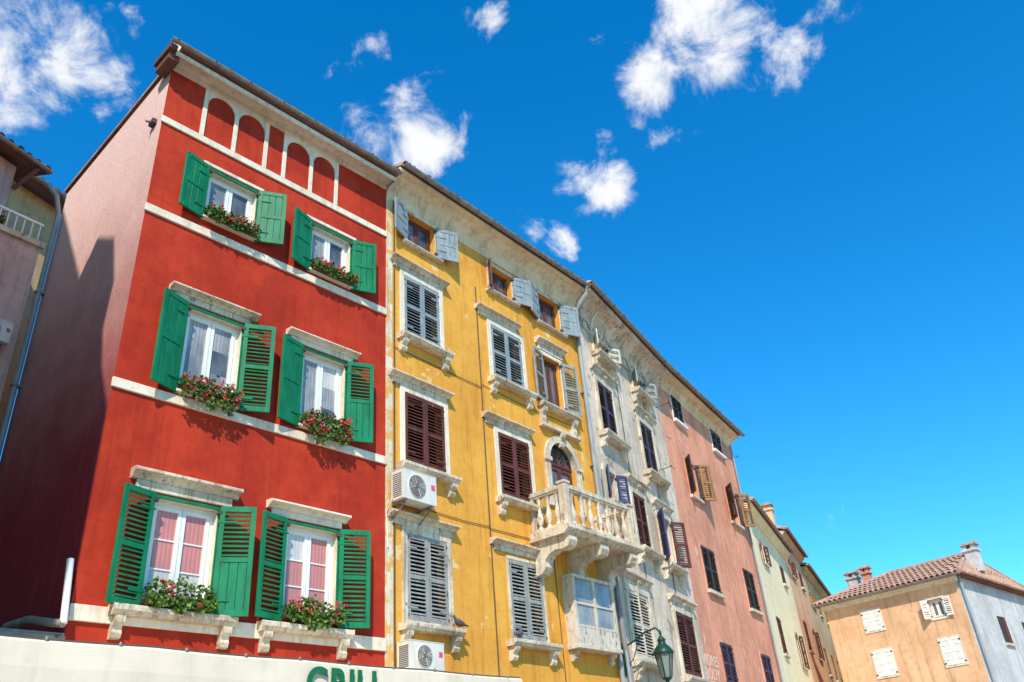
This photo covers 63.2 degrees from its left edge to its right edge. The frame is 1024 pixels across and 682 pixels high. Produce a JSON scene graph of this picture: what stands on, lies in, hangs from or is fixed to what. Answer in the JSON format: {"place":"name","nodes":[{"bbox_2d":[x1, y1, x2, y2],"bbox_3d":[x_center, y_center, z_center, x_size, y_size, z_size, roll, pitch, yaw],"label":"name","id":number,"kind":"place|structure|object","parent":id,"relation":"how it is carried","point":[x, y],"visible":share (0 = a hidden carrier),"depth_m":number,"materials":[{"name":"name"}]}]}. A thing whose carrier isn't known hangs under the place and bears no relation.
{"place":"outdoors","nodes":[
{"label":"outdoors","id":0,"kind":"place"},
{"bbox_2d":[0,0,1023,594],"label":"sky","id":1,"kind":"structure","parent":0,"point":[812,211],"materials":[{"name":"blue"}]},
{"bbox_2d":[744,501,813,681],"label":"walls","id":2,"kind":"structure","parent":0,"point":[780,601],"depth_m":33.92,"materials":[{"name":"beige paint"}]},
{"bbox_2d":[744,497,794,552],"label":"roof","id":3,"kind":"structure","parent":2,"relation":"on","point":[759,508],"depth_m":34.92,"materials":[{"name":"ceramic"}]},
{"bbox_2d":[759,540,809,671],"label":"windows and shutters","id":4,"kind":"structure","parent":2,"relation":"attached to","point":[768,565],"depth_m":33.83,"materials":[{"name":"wood"}]},
{"bbox_2d":[779,530,828,681],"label":"walls","id":5,"kind":"structure","parent":0,"point":[817,665],"depth_m":40.56,"materials":[{"name":"paint"}]},
{"bbox_2d":[760,502,807,557],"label":"roof","id":6,"kind":"structure","parent":5,"relation":"on","point":[768,509],"depth_m":41.41,"materials":[{"name":"paint"}]},
{"bbox_2d":[788,557,824,661],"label":"windows and shutters","id":7,"kind":"structure","parent":5,"relation":"attached to","point":[821,658],"depth_m":40.84,"materials":[{"name":"wood"}]},
{"bbox_2d":[801,566,841,681],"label":"walls","id":8,"kind":"structure","parent":0,"point":[813,585],"depth_m":46.13,"materials":[{"name":"paint"}]},
{"bbox_2d":[800,562,831,595],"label":"roof","id":9,"kind":"structure","parent":8,"relation":"on","point":[816,576],"depth_m":47.01,"materials":[{"name":"ceramic"}]},
{"bbox_2d":[809,590,842,681],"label":"windows and shutters","id":10,"kind":"structure","parent":8,"relation":"attached to","point":[824,649],"depth_m":45.46,"materials":[{"name":"wood"}]},
{"bbox_2d":[820,575,1023,681],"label":"walls","id":11,"kind":"structure","parent":0,"point":[910,634],"depth_m":34.70,"materials":[{"name":"orange paint"}]},
{"bbox_2d":[860,595,968,678],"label":"windows and shutters","id":12,"kind":"structure","parent":11,"relation":"attached to","point":[952,650],"depth_m":34.39,"materials":[{"name":"wood"}]},
{"bbox_2d":[811,553,1023,608],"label":"hip roof","id":13,"kind":"structure","parent":11,"relation":"on","point":[951,565],"depth_m":36.80,"materials":[{"name":"tile"}]},
{"bbox_2d":[843,540,986,587],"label":"chimneys","id":14,"kind":"object","parent":13,"relation":"on","point":[972,554],"visible":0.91,"depth_m":36.63,"materials":[{"name":"paint"}]},
{"bbox_2d":[957,575,1023,681],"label":"trim","id":15,"kind":"structure","parent":11,"relation":"attached to","point":[1005,631],"depth_m":33.73,"materials":[{"name":"paint"}]},
{"label":"street paving","id":16,"kind":"structure","parent":0,"visible":0},
{"bbox_2d":[0,205,45,398],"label":"dusty pink house","id":17,"kind":"structure","parent":16,"relation":"on","point":[19,252],"depth_m":15.61,"materials":[{"name":"paint"}]},
{"bbox_2d":[0,318,14,348],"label":"air conditioner","id":18,"kind":"object","parent":17,"relation":"attached to","point":[6,328],"visible":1,"depth_m":14.70,"materials":[{"name":"white metal"}]},
{"bbox_2d":[0,132,53,214],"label":"roof","id":19,"kind":"structure","parent":16,"relation":"on","point":[18,161],"depth_m":17.58,"materials":[{"name":"ceramic"}]},
{"bbox_2d":[0,210,7,223],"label":"potted plants","id":20,"kind":"object","parent":19,"relation":"on","point":[2,219],"visible":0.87,"depth_m":16.82,"materials":[{"name":"green plant"}]},
{"bbox_2d":[0,176,66,429],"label":"ochre house","id":21,"kind":"structure","parent":16,"relation":"on","point":[32,197],"depth_m":19.79,"materials":[{"name":"paint"}]},
{"bbox_2d":[0,73,170,635],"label":"gable wall","id":22,"kind":"structure","parent":16,"relation":"on","point":[50,454],"depth_m":13.32,"materials":[{"name":"paint"}]},
{"bbox_2d":[0,184,73,628],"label":"drainpipes","id":23,"kind":"object","parent":22,"relation":"attached to","point":[62,621],"visible":0.96,"depth_m":14.75,"materials":[{"name":"metal"}]},
{"bbox_2d":[145,117,156,127],"bbox_3d":[-6.295,-3.816,14.478,0.160,0.106,0.165,-28,-37,34],"label":"gable wall lamp","id":24,"kind":"object","parent":22,"relation":"attached to","point":[152,122],"visible":1,"depth_m":14.46,"materials":[{"name":"grey metal"}]},
{"bbox_2d":[65,70,385,665],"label":"walls","id":25,"kind":"structure","parent":16,"relation":"on","point":[260,467],"depth_m":13.63,"materials":[{"name":"red paint"}]},
{"bbox_2d":[0,628,64,639],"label":"lean to canopy","id":26,"kind":"object","parent":25,"relation":"attached to","point":[32,633],"visible":0.5,"depth_m":9.77,"materials":[{"name":"metal"}]},
{"bbox_2d":[141,502,213,599],"bbox_3d":[-4.686,3.017,11.593,0.080,1.462,0.974,-28,-37,34],"label":"window","id":27,"kind":"structure","parent":25,"relation":"attached to","point":[180,541],"depth_m":11.68,"materials":[{"name":"white wood"}]},
{"bbox_2d":[105,482,256,616],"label":"shutters","id":28,"kind":"object","parent":25,"relation":"attached to","point":[232,582],"visible":0.93,"depth_m":11.53,"materials":[{"name":"green paint"}]},
{"bbox_2d":[178,312,238,392],"bbox_3d":[-4.863,0.308,13.232,0.080,1.476,0.972,-28,-37,34],"label":"window","id":29,"kind":"structure","parent":25,"relation":"attached to","point":[209,349],"depth_m":13.33,"materials":[{"name":"white glass"}]},
{"bbox_2d":[205,177,252,221],"bbox_3d":[-5.075,-2.351,14.793,0.080,1.037,0.956,-28,-37,34],"label":"window","id":30,"kind":"structure","parent":25,"relation":"attached to","point":[229,198],"depth_m":14.90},
{"bbox_2d":[68,43,395,659],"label":"trim","id":31,"kind":"structure","parent":25,"relation":"attached to","point":[314,144],"depth_m":13.58,"materials":[{"name":"stone"}]},
{"bbox_2d":[140,575,218,614],"bbox_3d":[-4.435,3.404,11.137,0.483,0.528,1.033,-28,-37,34],"label":"flower box","id":32,"kind":"object","parent":31,"relation":"on","point":[161,598],"visible":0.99,"depth_m":11.03,"materials":[{"name":"green plant"}]},
{"bbox_2d":[178,372,244,416],"bbox_3d":[-4.632,0.853,12.720,0.530,0.590,1.038,-28,-37,34],"label":"flower box","id":33,"kind":"object","parent":31,"relation":"on","point":[228,398],"visible":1,"depth_m":12.65,"materials":[{"name":"green plant"}]},
{"bbox_2d":[204,202,261,238],"bbox_3d":[-4.857,-2.033,14.403,0.485,0.431,1.018,-28,-37,34],"label":"flower box","id":34,"kind":"object","parent":31,"relation":"on","point":[212,211],"visible":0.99,"depth_m":14.30,"materials":[{"name":"green plant"}]},
{"bbox_2d":[255,510,370,628],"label":"shutters","id":35,"kind":"object","parent":31,"relation":"attached to","point":[278,616],"visible":0.95,"depth_m":12.90,"materials":[{"name":"green paint"}]},
{"bbox_2d":[282,594,348,631],"bbox_3d":[-2.988,4.112,12.527,0.483,0.544,1.046,-28,-37,34],"label":"flower box","id":36,"kind":"object","parent":31,"relation":"on","point":[307,616],"visible":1,"depth_m":12.45,"materials":[{"name":"green plant"}]},
{"bbox_2d":[299,407,353,446],"bbox_3d":[-3.161,1.508,14.107,0.483,0.675,1.024,-28,-37,34],"label":"flower box","id":37,"kind":"object","parent":31,"relation":"on","point":[338,430],"visible":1,"depth_m":14.05,"materials":[{"name":"green plant"}]},
{"bbox_2d":[310,255,359,285],"bbox_3d":[-3.387,-1.290,15.769,0.418,0.390,1.008,-28,-37,34],"label":"flower box","id":38,"kind":"object","parent":31,"relation":"on","point":[335,272],"visible":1,"depth_m":15.65,"materials":[{"name":"green plant"}]},
{"bbox_2d":[64,36,402,192],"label":"roof","id":39,"kind":"structure","parent":25,"relation":"on","point":[166,61],"depth_m":15.87,"materials":[{"name":"ceramic"}]},
{"bbox_2d":[156,168,351,624],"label":"window frames","id":40,"kind":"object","parent":25,"relation":"attached to","point":[237,385],"depth_m":13.47,"materials":[{"name":"wood"},{"name":"white painted wood"}]},
{"bbox_2d":[150,287,275,412],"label":"shutters","id":41,"kind":"object","parent":40,"relation":"attached to","point":[176,308],"visible":0.98,"depth_m":12.87,"materials":[{"name":"green paint"}]},
{"bbox_2d":[178,150,286,244],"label":"shutters","id":42,"kind":"object","parent":40,"relation":"attached to","point":[271,208],"visible":0.97,"depth_m":14.57,"materials":[{"name":"green paint"}]},
{"bbox_2d":[291,206,375,293],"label":"shutters","id":43,"kind":"object","parent":40,"relation":"attached to","point":[363,264],"visible":1,"depth_m":16.15,"materials":[{"name":"green paint"}]},
{"bbox_2d":[0,634,521,681],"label":"restaurant awning","id":44,"kind":"object","parent":25,"relation":"attached to","point":[31,659],"visible":1,"depth_m":8.44,"materials":[{"name":"fabric"}]},
{"bbox_2d":[282,527,332,612],"bbox_3d":[-3.238,3.666,13.005,0.080,1.444,0.982,-28,-37,34],"label":"window","id":45,"kind":"structure","parent":25,"relation":"attached to","point":[308,566],"depth_m":13.10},
{"bbox_2d":[300,354,340,422],"bbox_3d":[-3.417,0.969,14.634,0.080,1.458,0.933,-28,-37,34],"label":"window","id":46,"kind":"structure","parent":25,"relation":"attached to","point":[321,383],"depth_m":14.75,"materials":[{"name":"white glass"}]},
{"bbox_2d":[277,333,373,442],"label":"shutters","id":47,"kind":"object","parent":25,"relation":"attached to","point":[359,410],"visible":0.94,"depth_m":14.43,"materials":[{"name":"green paint"}]},
{"bbox_2d":[311,230,346,271],"bbox_3d":[-3.615,-1.592,16.145,0.080,1.074,0.937,-28,-37,34],"label":"window","id":48,"kind":"structure","parent":25,"relation":"attached to","point":[328,248],"depth_m":16.28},
{"bbox_2d":[392,201,620,681],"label":"walls","id":49,"kind":"structure","parent":16,"relation":"on","point":[473,591],"depth_m":17.20,"materials":[{"name":"yellow paint"}]},
{"bbox_2d":[385,197,392,666],"bbox_3d":[-2.180,2.741,14.751,0.012,13.550,0.170,-26,-36,32],"label":"whitewashed pilaster","id":50,"kind":"object","parent":49,"relation":"attached to","point":[389,548],"visible":0.89,"depth_m":15.23,"materials":[{"name":"white paint"}]},
{"bbox_2d":[386,467,436,546],"bbox_3d":[-1.771,3.011,14.751,0.432,1.356,0.895,-26,-36,32],"label":"air conditioner","id":51,"kind":"object","parent":49,"relation":"attached to","point":[413,488],"visible":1,"depth_m":14.77,"materials":[{"name":"white metal"}]},
{"bbox_2d":[397,639,444,670],"bbox_3d":[-1.498,5.516,13.385,0.432,1.256,0.839,-26,-36,32],"label":"air conditioner","id":52,"kind":"object","parent":49,"relation":"attached to","point":[414,653],"visible":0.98,"depth_m":13.41,"materials":[{"name":"white metal"}]},
{"bbox_2d":[404,275,440,345],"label":"shutters","id":53,"kind":"object","parent":49,"relation":"attached to","point":[423,315],"visible":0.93,"depth_m":17.52,"materials":[{"name":"blue paint"}]},
{"bbox_2d":[405,392,446,472],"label":"shutters","id":54,"kind":"object","parent":49,"relation":"attached to","point":[423,431],"visible":0.97,"depth_m":16.11,"materials":[{"name":"brown paint"}]},
{"bbox_2d":[407,533,449,625],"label":"shutters","id":55,"kind":"object","parent":49,"relation":"attached to","point":[427,581],"visible":1,"depth_m":14.68,"materials":[{"name":"grey paint"}]},
{"bbox_2d":[387,209,580,666],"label":"stone trim","id":56,"kind":"structure","parent":49,"relation":"attached to","point":[430,528],"depth_m":16.95,"materials":[{"name":"beige stone"}]},
{"bbox_2d":[452,615,467,626],"bbox_3d":[-0.919,4.980,14.712,0.355,0.252,0.124,20,-38,-36],"label":"pigeon","id":57,"kind":"object","parent":56,"relation":"on","point":[459,622],"visible":0.86,"depth_m":14.66,"materials":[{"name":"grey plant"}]},
{"bbox_2d":[515,627,522,638],"bbox_3d":[0.135,5.546,15.819,0.124,0.252,0.355,-16,-32,18],"label":"pigeon","id":58,"kind":"object","parent":56,"relation":"on","point":[518,633],"visible":0.86,"depth_m":15.77,"materials":[{"name":"grey"}]},
{"bbox_2d":[386,167,584,306],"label":"eaves cornice","id":59,"kind":"structure","parent":49,"relation":"attached to","point":[421,199],"depth_m":20.13,"materials":[{"name":"beige paint"}]},
{"bbox_2d":[395,197,581,416],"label":"windows","id":60,"kind":"structure","parent":49,"relation":"attached to","point":[525,293],"depth_m":20.59,"materials":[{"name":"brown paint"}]},
{"bbox_2d":[393,161,590,287],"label":"roof","id":61,"kind":"structure","parent":49,"relation":"on","point":[460,201],"depth_m":20.00,"materials":[{"name":"ceramic"}]},
{"bbox_2d":[491,324,524,386],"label":"shutters","id":62,"kind":"object","parent":49,"relation":"attached to","point":[506,355],"visible":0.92,"depth_m":19.39,"materials":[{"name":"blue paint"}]},
{"bbox_2d":[394,201,625,681],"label":"pipes and cables","id":63,"kind":"object","parent":49,"relation":"attached to","point":[593,465],"visible":0.78,"depth_m":18.05,"materials":[{"name":"metal"}]},
{"bbox_2d":[498,432,532,501],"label":"shutters","id":64,"kind":"object","parent":49,"relation":"attached to","point":[515,467],"visible":0.94,"depth_m":17.96,"materials":[{"name":"brown paint"}]},
{"bbox_2d":[509,559,547,642],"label":"shutters","id":65,"kind":"object","parent":49,"relation":"attached to","point":[528,601],"visible":0.98,"depth_m":16.58,"materials":[{"name":"grey paint"}]},
{"bbox_2d":[539,421,586,516],"bbox_3d":[1.174,3.017,19.390,0.340,1.971,1.527,-26,-36,32],"label":"door frame","id":66,"kind":"structure","parent":49,"relation":"attached to","point":[560,457],"depth_m":19.62,"materials":[{"name":"stone"}]},
{"bbox_2d":[528,479,642,588],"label":"balcony","id":67,"kind":"structure","parent":49,"relation":"attached to","point":[613,554],"depth_m":17.80,"materials":[{"name":"stone"}]},
{"bbox_2d":[561,573,622,666],"bbox_3d":[1.720,5.975,17.790,0.314,1.730,1.599,-26,-36,32],"label":"glazed bay window","id":68,"kind":"structure","parent":49,"relation":"attached to","point":[590,616],"depth_m":17.65,"materials":[{"name":"white wood"}]},
{"bbox_2d":[580,326,708,681],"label":"walls","id":69,"kind":"structure","parent":16,"relation":"on","point":[661,586],"depth_m":22.88,"materials":[{"name":"beige paint"}]},
{"bbox_2d":[575,287,669,400],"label":"coved cornice","id":70,"kind":"structure","parent":69,"relation":"attached to","point":[595,311],"depth_m":24.93,"materials":[{"name":"stone"}]},
{"bbox_2d":[586,280,674,371],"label":"roof","id":71,"kind":"structure","parent":69,"relation":"on","point":[613,307],"depth_m":24.83,"materials":[{"name":"ceramic"}]},
{"bbox_2d":[601,358,688,681],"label":"pipes and brackets","id":72,"kind":"object","parent":69,"relation":"attached to","point":[623,632],"visible":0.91,"depth_m":18.94,"materials":[{"name":"metal"}]},
{"bbox_2d":[621,627,673,681],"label":"street lantern","id":73,"kind":"object","parent":69,"relation":"attached to","point":[663,651],"visible":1,"depth_m":17.94,"materials":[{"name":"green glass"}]},
{"bbox_2d":[594,329,701,677],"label":"windows and shutters","id":74,"kind":"structure","parent":69,"relation":"attached to","point":[664,538],"depth_m":22.62,"materials":[{"name":"blue paint"}]},
{"bbox_2d":[589,331,712,681],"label":"stone trim","id":75,"kind":"structure","parent":69,"relation":"attached to","point":[635,582],"depth_m":22.58,"materials":[{"name":"beige stone"}]},
{"bbox_2d":[658,373,781,681],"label":"walls","id":76,"kind":"structure","parent":16,"relation":"on","point":[738,625],"depth_m":27.94,"materials":[{"name":"pink paint"}]},
{"bbox_2d":[669,363,744,436],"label":"roof","id":77,"kind":"structure","parent":76,"relation":"on","point":[684,381],"depth_m":30.46,"materials":[{"name":"ceramic"}]},
{"bbox_2d":[702,653,718,667],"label":"lettering vidres","id":78,"kind":"object","parent":76,"relation":"attached to","point":[711,659],"visible":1,"depth_m":23.81,"materials":[{"name":"white paint"}]},
{"bbox_2d":[705,667,719,680],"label":"lettering body","id":79,"kind":"object","parent":76,"relation":"attached to","point":[712,674],"visible":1,"depth_m":23.52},
{"bbox_2d":[669,393,774,681],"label":"windows and shutters","id":80,"kind":"structure","parent":76,"relation":"attached to","point":[731,498],"depth_m":28.17,"materials":[{"name":"paint"}]},
{"bbox_2d":[705,403,783,681],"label":"pipe and brackets","id":81,"kind":"object","parent":76,"relation":"attached to","point":[757,568],"visible":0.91,"depth_m":30.57,"materials":[{"name":"metal"}]}
]}

